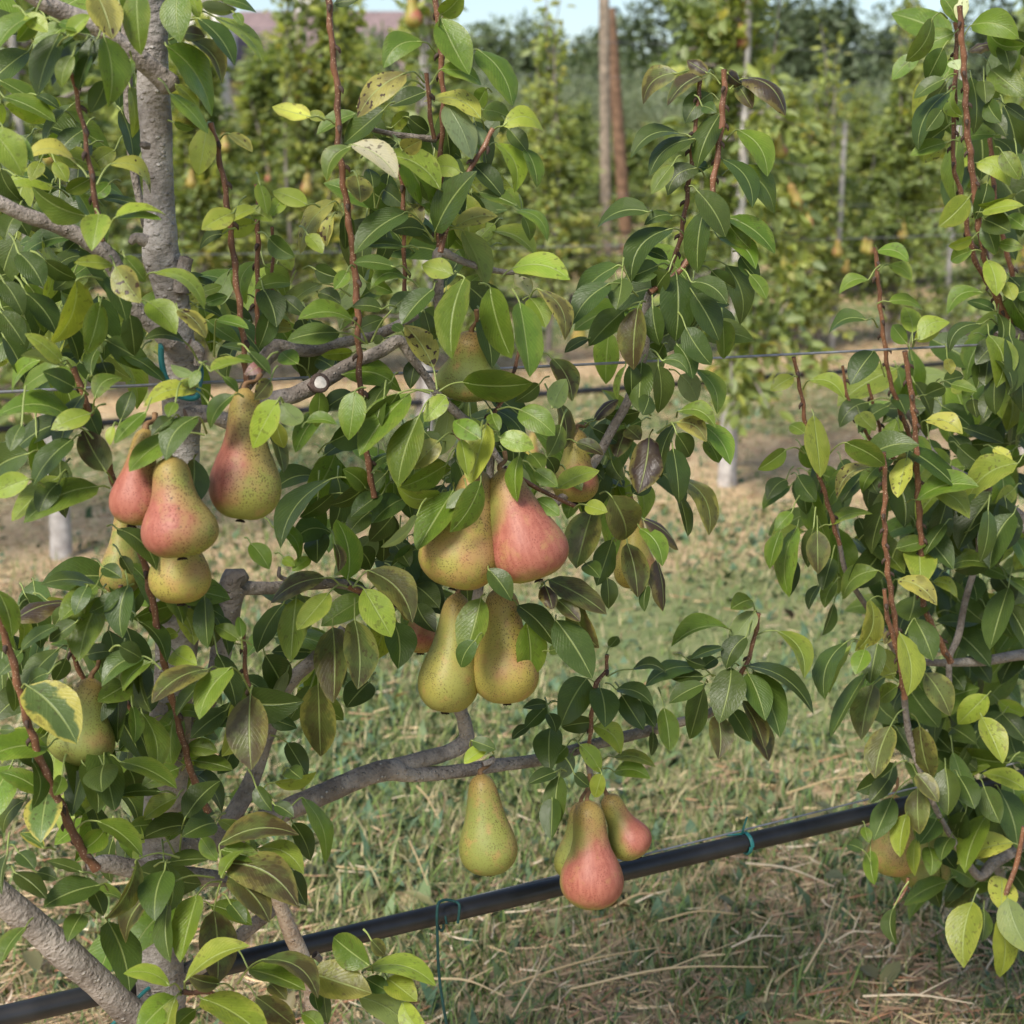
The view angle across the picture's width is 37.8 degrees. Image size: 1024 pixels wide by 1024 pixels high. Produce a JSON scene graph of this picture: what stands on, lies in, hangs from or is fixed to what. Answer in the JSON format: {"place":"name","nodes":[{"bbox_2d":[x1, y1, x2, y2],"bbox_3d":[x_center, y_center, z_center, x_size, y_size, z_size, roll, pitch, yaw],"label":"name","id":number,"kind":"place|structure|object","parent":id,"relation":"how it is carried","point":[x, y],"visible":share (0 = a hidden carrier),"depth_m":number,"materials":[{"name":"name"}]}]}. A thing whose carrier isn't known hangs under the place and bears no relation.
{"place":"outdoors","nodes":[
{"label":"outdoors","id":0,"kind":"place"},
{"bbox_2d":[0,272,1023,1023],"bbox_3d":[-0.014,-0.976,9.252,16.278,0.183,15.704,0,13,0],"label":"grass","id":1,"kind":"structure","parent":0,"point":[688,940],"depth_m":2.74,"materials":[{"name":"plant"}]},
{"bbox_2d":[0,194,1023,1023],"bbox_3d":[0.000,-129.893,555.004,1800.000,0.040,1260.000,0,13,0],"label":"ground","id":2,"kind":"structure","parent":0,"point":[752,464],"depth_m":3.84,"materials":[{"name":"soil"}]},
{"bbox_2d":[0,0,153,358],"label":"pear tree","id":3,"kind":"object","parent":2,"relation":"on","point":[117,238],"visible":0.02,"depth_m":7.80,"materials":[{"name":"green plant"}]},
{"bbox_2d":[23,276,981,316],"bbox_3d":[1.123,-1.443,9.712,10.117,0.043,0.023,-6,15,-25],"label":"drip hose","id":4,"kind":"object","parent":3,"relation":"attached to","point":[806,286],"visible":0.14,"depth_m":10.32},
{"bbox_2d":[32,36,151,299],"bbox_3d":[-3.284,-2.529,11.187,2.084,2.494,2.296,0,13,0],"label":"pear tree","id":5,"kind":"object","parent":2,"relation":"on","point":[105,127],"visible":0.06,"depth_m":11.18,"materials":[{"name":"green plant"}]},
{"bbox_2d":[0,0,209,559],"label":"pear tree","id":6,"kind":"object","parent":2,"relation":"on","point":[60,529],"visible":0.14,"depth_m":4.65,"materials":[{"name":"green plant"}]},
{"bbox_2d":[89,108,142,285],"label":"pear tree","id":7,"kind":"object","parent":2,"relation":"on","point":[108,137],"visible":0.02,"depth_m":14.69,"materials":[{"name":"green plant"}]},
{"bbox_2d":[93,59,138,232],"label":"pear tree","id":8,"kind":"object","parent":2,"relation":"on","point":[106,116],"visible":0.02,"depth_m":17.94,"materials":[{"name":"green plant"}]},
{"bbox_2d":[105,87,241,298],"bbox_3d":[-2.822,-2.468,11.665,1.444,2.148,1.489,-5,14,-20],"label":"pear tree","id":9,"kind":"object","parent":2,"relation":"on","point":[127,230],"visible":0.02,"depth_m":11.42,"materials":[{"name":"green plant"}]},
{"bbox_2d":[87,0,309,380],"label":"pear tree","id":10,"kind":"object","parent":2,"relation":"on","point":[187,199],"visible":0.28,"depth_m":8.12,"materials":[{"name":"green plant"}]},
{"bbox_2d":[186,0,235,118],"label":"white shed","id":11,"kind":"structure","parent":2,"relation":"on","point":[228,94],"depth_m":40.09,"materials":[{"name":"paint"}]},
{"bbox_2d":[209,39,336,299],"bbox_3d":[-1.904,-2.571,11.863,1.241,2.273,1.229,-4,14,-16],"label":"pear tree","id":12,"kind":"object","parent":2,"relation":"on","point":[258,91],"visible":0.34,"depth_m":11.72,"materials":[{"name":"green plant"}]},
{"bbox_2d":[219,31,332,264],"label":"pear tree","id":13,"kind":"object","parent":2,"relation":"on","point":[238,85],"visible":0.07,"depth_m":15.12,"materials":[{"name":"green plant"}]},
{"bbox_2d":[263,17,314,186],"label":"pear tree","id":14,"kind":"object","parent":2,"relation":"on","point":[270,35],"visible":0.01,"depth_m":18.60,"materials":[{"name":"green plant"}]},
{"bbox_2d":[263,0,329,381],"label":"pear tree","id":15,"kind":"object","parent":2,"relation":"on","point":[292,69],"visible":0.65,"depth_m":8.34,"materials":[{"name":"green plant"}]},
{"bbox_2d":[229,0,441,127],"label":"farmhouse","id":16,"kind":"object","parent":2,"relation":"on","point":[256,21],"visible":0.18,"depth_m":42.39,"materials":[{"name":"paint"}]},
{"bbox_2d":[254,0,455,379],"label":"pear tree","id":17,"kind":"object","parent":2,"relation":"on","point":[348,37],"visible":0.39,"depth_m":8.42,"materials":[{"name":"green plant"}]},
{"bbox_2d":[300,167,312,195],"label":"pear","id":18,"kind":"object","parent":17,"relation":"hanging from","point":[306,188],"visible":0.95,"depth_m":8.04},
{"bbox_2d":[313,34,412,282],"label":"pear tree","id":19,"kind":"object","parent":2,"relation":"on","point":[365,65],"visible":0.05,"depth_m":12.00,"materials":[{"name":"green plant"}]},
{"bbox_2d":[359,20,401,70],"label":"round tree","id":20,"kind":"object","parent":2,"relation":"on","point":[377,38],"visible":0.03,"depth_m":36.42,"materials":[{"name":"green plant"}]},
{"bbox_2d":[0,0,813,1023],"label":"pear tree","id":21,"kind":"object","parent":2,"relation":"on","point":[72,332],"visible":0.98,"depth_m":1.37,"materials":[{"name":"green plant"}]},
{"bbox_2d":[47,660,115,765],"bbox_3d":[-0.386,0.179,1.334,0.059,0.101,0.056,0,13,0],"label":"pear","id":22,"kind":"object","parent":21,"relation":"attached to","point":[97,737],"visible":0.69,"depth_m":1.32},
{"bbox_2d":[99,517,140,591],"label":"pear","id":23,"kind":"object","parent":21,"relation":"attached to","point":[112,555],"visible":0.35,"depth_m":1.47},
{"bbox_2d":[109,412,157,527],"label":"pear","id":24,"kind":"object","parent":21,"relation":"attached to","point":[130,496],"visible":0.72,"depth_m":1.23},
{"bbox_2d":[141,455,218,560],"bbox_3d":[-0.273,-0.008,1.222,0.064,0.098,0.059,0,13,0],"label":"pear","id":25,"kind":"object","parent":21,"relation":"attached to","point":[179,522],"visible":0.94,"depth_m":1.21,"materials":[{"name":"food"}]},
{"bbox_2d":[148,553,211,605],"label":"pear","id":26,"kind":"object","parent":21,"relation":"hanging from","point":[178,582],"visible":0.55,"depth_m":1.28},
{"bbox_2d":[158,344,203,400],"bbox_3d":[-0.300,-0.132,1.359,0.037,0.051,0.099,-2,13,-7],"label":"plastic tie","id":27,"kind":"object","parent":21,"relation":"attached to","point":[162,366],"visible":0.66,"depth_m":1.32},
{"bbox_2d":[209,373,281,522],"bbox_3d":[-0.228,-0.053,1.273,0.062,0.125,0.062,0,13,0],"label":"pear","id":28,"kind":"object","parent":21,"relation":"attached to","point":[245,480],"visible":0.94,"depth_m":1.26,"materials":[{"name":"food"}]},
{"bbox_2d":[408,621,435,654],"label":"pear","id":29,"kind":"object","parent":21,"relation":"attached to","point":[425,637],"visible":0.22,"depth_m":1.56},
{"bbox_2d":[418,589,476,714],"bbox_3d":[-0.062,0.137,1.462,0.060,0.122,0.071,0,13,0],"label":"pear","id":30,"kind":"object","parent":21,"relation":"attached to","point":[446,684],"visible":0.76,"depth_m":1.45,"materials":[{"name":"food"}]},
{"bbox_2d":[418,471,494,590],"bbox_3d":[-0.050,0.010,1.396,0.076,0.130,0.071,0,13,0],"label":"pear","id":31,"kind":"object","parent":21,"relation":"attached to","point":[462,559],"visible":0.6,"depth_m":1.38,"materials":[{"name":"food"}]},
{"bbox_2d":[436,309,500,401],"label":"pear","id":32,"kind":"object","parent":21,"relation":"attached to","point":[465,361],"visible":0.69,"depth_m":1.43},
{"bbox_2d":[459,756,517,876],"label":"pear","id":33,"kind":"object","parent":21,"relation":"attached to","point":[488,845],"visible":1,"depth_m":1.53,"materials":[{"name":"food"}]},
{"bbox_2d":[0,344,977,393],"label":"trellis wire","id":34,"kind":"object","parent":21,"relation":"attached to","point":[436,371],"visible":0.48,"depth_m":1.56,"materials":[{"name":"metal"}]},
{"bbox_2d":[474,590,538,705],"bbox_3d":[-0.007,0.129,1.460,0.068,0.123,0.072,0,13,0],"label":"pear","id":35,"kind":"object","parent":21,"relation":"hanging from","point":[502,675],"visible":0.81,"depth_m":1.45,"materials":[{"name":"food"}]},
{"bbox_2d":[490,451,568,583],"bbox_3d":[0.016,0.008,1.394,0.076,0.122,0.070,0,13,0],"label":"pear","id":36,"kind":"object","parent":21,"relation":"attached to","point":[530,541],"visible":0.91,"depth_m":1.38,"materials":[{"name":"food"}]},
{"bbox_2d":[554,776,588,875],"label":"pear","id":37,"kind":"object","parent":21,"relation":"hanging from","point":[562,852],"visible":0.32,"depth_m":1.64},
{"bbox_2d":[552,422,598,503],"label":"pear","id":38,"kind":"object","parent":21,"relation":"attached to","point":[574,454],"visible":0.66,"depth_m":1.56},
{"bbox_2d":[560,773,623,910],"bbox_3d":[0.085,0.355,1.587,0.069,0.141,0.073,0,13,0],"label":"pear","id":39,"kind":"object","parent":21,"relation":"hanging from","point":[591,877],"visible":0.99,"depth_m":1.57,"materials":[{"name":"food"}]},
{"bbox_2d":[594,774,651,860],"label":"pear","id":40,"kind":"object","parent":21,"relation":"hanging from","point":[629,836],"visible":0.93,"depth_m":1.63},
{"bbox_2d":[614,496,654,590],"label":"pear","id":41,"kind":"object","parent":21,"relation":"attached to","point":[635,538],"visible":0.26,"depth_m":1.59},
{"bbox_2d":[329,1,510,267],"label":"pear tree","id":42,"kind":"object","parent":2,"relation":"on","point":[452,82],"visible":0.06,"depth_m":15.78,"materials":[{"name":"green plant"}]},
{"bbox_2d":[381,0,467,415],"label":"pear tree","id":43,"kind":"object","parent":2,"relation":"on","point":[417,277],"visible":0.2,"depth_m":5.03,"materials":[{"name":"green plant"}]},
{"bbox_2d":[405,0,422,27],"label":"pear","id":44,"kind":"object","parent":43,"relation":"attached to","point":[413,17],"visible":1,"depth_m":4.90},
{"bbox_2d":[419,0,432,430],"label":"stake","id":45,"kind":"object","parent":2,"relation":"on","point":[426,396],"visible":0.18,"depth_m":5.04,"materials":[{"name":"grey wood"}]},
{"bbox_2d":[0,361,943,432],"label":"wire","id":46,"kind":"object","parent":45,"relation":"attached to","point":[110,422],"visible":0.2,"depth_m":5.55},
{"bbox_2d":[122,234,974,255],"bbox_3d":[0.653,-1.017,5.606,5.882,0.023,0.003,-6,15,-25],"label":"trellis wire","id":47,"kind":"object","parent":45,"relation":"attached to","point":[567,246],"visible":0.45,"depth_m":5.41,"materials":[{"name":"metal"}]},
{"bbox_2d":[390,144,568,362],"bbox_3d":[-0.119,-1.530,8.990,1.072,1.502,1.105,-9,16,-33],"label":"pear tree","id":48,"kind":"object","parent":2,"relation":"on","point":[469,319],"visible":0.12,"depth_m":8.89,"materials":[{"name":"green plant"}]},
{"bbox_2d":[401,108,569,307],"bbox_3d":[-0.336,-2.509,12.524,1.678,1.790,1.696,1,13,4],"label":"pear tree","id":49,"kind":"object","parent":2,"relation":"on","point":[509,279],"visible":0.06,"depth_m":12.56,"materials":[{"name":"green plant"}]},
{"bbox_2d":[0,492,972,1017],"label":"dry stalks","id":50,"kind":"object","parent":2,"relation":"on","point":[658,920],"visible":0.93,"depth_m":2.34,"materials":[{"name":"beige plant"}]},
{"bbox_2d":[480,93,524,263],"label":"pear tree","id":51,"kind":"object","parent":2,"relation":"on","point":[501,130],"visible":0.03,"depth_m":16.36,"materials":[{"name":"green plant"}]},
{"bbox_2d":[468,67,538,106],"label":"grove tree","id":52,"kind":"object","parent":2,"relation":"on","point":[484,82],"visible":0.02,"depth_m":39.65,"materials":[{"name":"green plant"}]},
{"bbox_2d":[0,368,1018,1023],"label":"fallen leaves","id":53,"kind":"object","parent":2,"relation":"on","point":[36,960],"visible":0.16,"depth_m":2.56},
{"bbox_2d":[0,272,1023,1023],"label":"straw litter","id":54,"kind":"object","parent":2,"relation":"on","point":[872,982],"visible":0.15,"depth_m":2.50,"materials":[{"name":"beige plant"}]},
{"bbox_2d":[467,78,572,185],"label":"grove tree","id":55,"kind":"object","parent":2,"relation":"on","point":[500,96],"visible":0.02,"depth_m":35.33,"materials":[{"name":"green plant"}]},
{"bbox_2d":[463,7,622,98],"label":"round tree","id":56,"kind":"object","parent":2,"relation":"on","point":[517,61],"visible":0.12,"depth_m":48.90,"materials":[{"name":"green plant"}]},
{"bbox_2d":[515,0,579,364],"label":"pear tree","id":57,"kind":"object","parent":2,"relation":"on","point":[547,110],"visible":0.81,"depth_m":9.04,"materials":[{"name":"green plant"}]},
{"bbox_2d":[519,60,595,103],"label":"grove tree","id":58,"kind":"object","parent":2,"relation":"on","point":[532,81],"visible":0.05,"depth_m":40.30,"materials":[{"name":"green plant"}]},
{"bbox_2d":[493,86,632,285],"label":"pear tree","id":59,"kind":"object","parent":2,"relation":"on","point":[574,180],"visible":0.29,"depth_m":12.88,"materials":[{"name":"green plant"}]},
{"bbox_2d":[511,124,622,261],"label":"pear tree","id":60,"kind":"object","parent":2,"relation":"on","point":[576,233],"visible":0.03,"depth_m":16.80,"materials":[{"name":"green plant"}]},
{"bbox_2d":[500,65,635,188],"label":"grove tree","id":61,"kind":"object","parent":2,"relation":"on","point":[580,89],"visible":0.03,"depth_m":36.70,"materials":[{"name":"green plant"}]},
{"bbox_2d":[532,50,625,90],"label":"round tree","id":62,"kind":"object","parent":2,"relation":"on","point":[590,59],"visible":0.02,"depth_m":53.24,"materials":[{"name":"green plant"}]},
{"bbox_2d":[558,126,599,241],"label":"pear tree","id":63,"kind":"object","parent":2,"relation":"on","point":[585,198],"visible":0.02,"depth_m":20.67,"materials":[{"name":"green plant"}]},
{"bbox_2d":[562,94,618,230],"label":"pear tree","id":64,"kind":"object","parent":2,"relation":"on","point":[582,113],"visible":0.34,"depth_m":24.42,"materials":[{"name":"green plant"}]},
{"bbox_2d":[597,0,611,261],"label":"post","id":65,"kind":"object","parent":2,"relation":"on","point":[604,93],"visible":0.82,"depth_m":17.15,"materials":[{"name":"brown wood"}]},
{"bbox_2d":[559,88,679,186],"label":"grove tree","id":66,"kind":"object","parent":2,"relation":"on","point":[592,102],"visible":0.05,"depth_m":35.49,"materials":[{"name":"green plant"}]},
{"bbox_2d":[610,8,631,258],"bbox_3d":[1.379,-4.653,19.103,0.462,3.407,0.171,0,13,0],"label":"post","id":67,"kind":"object","parent":2,"relation":"on","point":[619,148],"visible":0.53,"depth_m":18.98,"materials":[{"name":"wood"}]},
{"bbox_2d":[580,123,674,250],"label":"pear tree","id":68,"kind":"object","parent":2,"relation":"on","point":[635,169],"visible":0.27,"depth_m":21.03,"materials":[{"name":"green plant"}]},
{"bbox_2d":[611,122,662,225],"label":"pear tree","id":69,"kind":"object","parent":2,"relation":"on","point":[649,147],"visible":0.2,"depth_m":25.08,"materials":[{"name":"green plant"}]},
{"bbox_2d":[588,74,689,204],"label":"grove tree","id":70,"kind":"object","parent":2,"relation":"on","point":[645,113],"visible":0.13,"depth_m":33.32,"materials":[{"name":"green plant"}]},
{"bbox_2d":[560,0,722,77],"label":"dark tree","id":71,"kind":"object","parent":2,"relation":"on","point":[630,38],"visible":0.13,"depth_m":57.80,"materials":[{"name":"green plant"}]},
{"bbox_2d":[619,44,668,83],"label":"round tree","id":72,"kind":"object","parent":2,"relation":"on","point":[647,57],"visible":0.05,"depth_m":55.29,"materials":[{"name":"green plant"}]},
{"bbox_2d":[627,43,687,111],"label":"round tree","id":73,"kind":"object","parent":2,"relation":"on","point":[662,62],"depth_m":53.17,"materials":[{"name":"green plant"}]},
{"bbox_2d":[622,68,694,123],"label":"grove tree","id":74,"kind":"object","parent":2,"relation":"on","point":[631,84],"visible":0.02,"depth_m":39.69,"materials":[{"name":"green plant"}]},
{"bbox_2d":[637,124,763,308],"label":"pear tree","id":75,"kind":"object","parent":2,"relation":"on","point":[674,221],"visible":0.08,"depth_m":9.58,"materials":[{"name":"green plant"}]},
{"bbox_2d":[647,0,846,487],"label":"pear tree","id":76,"kind":"object","parent":2,"relation":"on","point":[713,47],"visible":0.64,"depth_m":5.59,"materials":[{"name":"green plant"}]},
{"bbox_2d":[774,123,787,158],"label":"pear","id":77,"kind":"object","parent":76,"relation":"attached to","point":[781,150],"visible":0.77,"depth_m":5.61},
{"bbox_2d":[787,175,802,208],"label":"pear","id":78,"kind":"object","parent":76,"relation":"attached to","point":[793,192],"visible":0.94,"depth_m":5.61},
{"bbox_2d":[683,0,875,84],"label":"dark tree","id":79,"kind":"object","parent":2,"relation":"on","point":[783,12],"visible":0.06,"depth_m":59.55,"materials":[{"name":"green plant"}]},
{"bbox_2d":[727,120,875,348],"bbox_3d":[1.953,-1.809,9.992,0.908,1.593,1.021,11,17,39],"label":"pear tree","id":80,"kind":"object","parent":2,"relation":"on","point":[812,147],"visible":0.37,"depth_m":9.90,"materials":[{"name":"green plant"}]},
{"bbox_2d":[752,77,857,268],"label":"pear tree","id":81,"kind":"object","parent":2,"relation":"on","point":[794,102],"visible":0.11,"depth_m":13.80,"materials":[{"name":"green plant"}]},
{"bbox_2d":[785,70,858,135],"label":"grove tree","id":82,"kind":"object","parent":2,"relation":"on","point":[810,98],"visible":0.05,"depth_m":36.09,"materials":[{"name":"green plant"}]},
{"bbox_2d":[796,16,854,340],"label":"pear tree","id":83,"kind":"object","parent":2,"relation":"on","point":[831,139],"visible":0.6,"depth_m":9.91,"materials":[{"name":"green plant"}]},
{"bbox_2d":[763,0,891,108],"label":"dark tree","id":84,"kind":"object","parent":2,"relation":"on","point":[804,67],"visible":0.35,"depth_m":58.23,"materials":[{"name":"green plant"}]},
{"bbox_2d":[829,123,846,348],"bbox_3d":[2.212,-1.815,10.156,0.052,1.610,0.048,0,13,0],"label":"stake","id":85,"kind":"object","parent":2,"relation":"on","point":[840,204],"visible":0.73,"depth_m":10.07,"materials":[{"name":"grey wood"}]},
{"bbox_2d":[834,81,882,196],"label":"pear tree","id":86,"kind":"object","parent":2,"relation":"on","point":[858,115],"visible":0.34,"depth_m":22.55,"materials":[{"name":"green plant"}]},
{"bbox_2d":[832,77,892,111],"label":"grove tree","id":87,"kind":"object","parent":2,"relation":"on","point":[875,92],"depth_m":38.80,"materials":[{"name":"green plant"}]},
{"bbox_2d":[824,94,909,139],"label":"grove tree","id":88,"kind":"object","parent":2,"relation":"on","point":[883,98],"visible":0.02,"depth_m":34.55,"materials":[{"name":"green plant"}]},
{"bbox_2d":[838,0,927,92],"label":"dark tree","id":89,"kind":"object","parent":2,"relation":"on","point":[887,44],"visible":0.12,"depth_m":63.04,"materials":[{"name":"green plant"}]},
{"bbox_2d":[824,114,942,289],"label":"pear tree","id":90,"kind":"object","parent":2,"relation":"on","point":[864,163],"visible":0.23,"depth_m":14.28,"materials":[{"name":"green plant"}]},
{"bbox_2d":[809,65,971,344],"bbox_3d":[2.672,-2.063,10.291,1.703,1.962,1.546,9,16,33],"label":"pear tree","id":91,"kind":"object","parent":2,"relation":"on","point":[884,224],"visible":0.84,"depth_m":10.16,"materials":[{"name":"green plant"}]},
{"bbox_2d":[758,0,1023,976],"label":"pear tree","id":92,"kind":"object","parent":2,"relation":"on","point":[962,514],"visible":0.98,"depth_m":1.78,"materials":[{"name":"green plant"}]},
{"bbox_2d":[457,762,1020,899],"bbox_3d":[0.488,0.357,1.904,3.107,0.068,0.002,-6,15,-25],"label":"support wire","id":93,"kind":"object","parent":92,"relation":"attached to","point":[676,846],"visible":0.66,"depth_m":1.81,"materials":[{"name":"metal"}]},
{"bbox_2d":[0,769,1023,1023],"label":"drip hose","id":94,"kind":"object","parent":93,"relation":"attached to","point":[80,999],"visible":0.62,"depth_m":1.66,"materials":[{"name":"plastic"}]},
{"bbox_2d":[435,898,460,1023],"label":"hanging cord","id":95,"kind":"object","parent":94,"relation":"hanging from","point":[438,928],"visible":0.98,"depth_m":1.63,"materials":[{"name":"plastic"}]},
{"bbox_2d":[867,777,914,877],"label":"pear","id":96,"kind":"object","parent":92,"relation":"attached to","point":[892,863],"visible":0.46,"depth_m":1.90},
{"bbox_2d":[900,827,950,887],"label":"pear","id":97,"kind":"object","parent":92,"relation":"attached to","point":[922,873],"visible":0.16,"depth_m":1.97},
{"bbox_2d":[862,0,925,344],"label":"pear tree","id":98,"kind":"object","parent":2,"relation":"on","point":[914,75],"visible":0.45,"depth_m":10.12,"materials":[{"name":"green plant"}]},
{"bbox_2d":[851,38,1001,287],"bbox_3d":[4.011,-3.366,14.730,1.696,2.494,1.678,7,15,26],"label":"pear tree","id":99,"kind":"object","parent":2,"relation":"on","point":[946,137],"visible":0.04,"depth_m":14.53,"materials":[{"name":"green plant"}]},
{"bbox_2d":[941,49,966,331],"bbox_3d":[3.099,-2.155,10.508,0.052,2.110,0.048,0,13,0],"label":"stake","id":100,"kind":"object","parent":2,"relation":"on","point":[948,264],"visible":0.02,"depth_m":10.59,"materials":[{"name":"grey wood"}]},
{"bbox_2d":[189,25,988,55],"bbox_3d":[1.123,-2.932,9.360,10.112,0.023,0.003,-6,15,-25],"label":"trellis wire","id":101,"kind":"object","parent":100,"relation":"attached to","point":[614,42],"visible":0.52,"depth_m":9.07,"materials":[{"name":"metal"}]},
{"bbox_2d":[898,0,1015,80],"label":"dark tree","id":102,"kind":"object","parent":2,"relation":"on","point":[976,63],"visible":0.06,"depth_m":64.29,"materials":[{"name":"green plant"}]},
{"bbox_2d":[901,103,1023,325],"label":"pear tree","id":103,"kind":"object","parent":2,"relation":"on","point":[969,272],"visible":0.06,"depth_m":10.71,"materials":[{"name":"green plant"}]},
{"bbox_2d":[914,0,1023,453],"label":"pear tree","id":104,"kind":"object","parent":2,"relation":"on","point":[1019,13],"visible":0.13,"depth_m":6.30,"materials":[{"name":"green plant"}]},
{"bbox_2d":[96,0,1020,82],"label":"sky","id":105,"kind":"structure","parent":0,"point":[586,14],"materials":[{"name":"white"}]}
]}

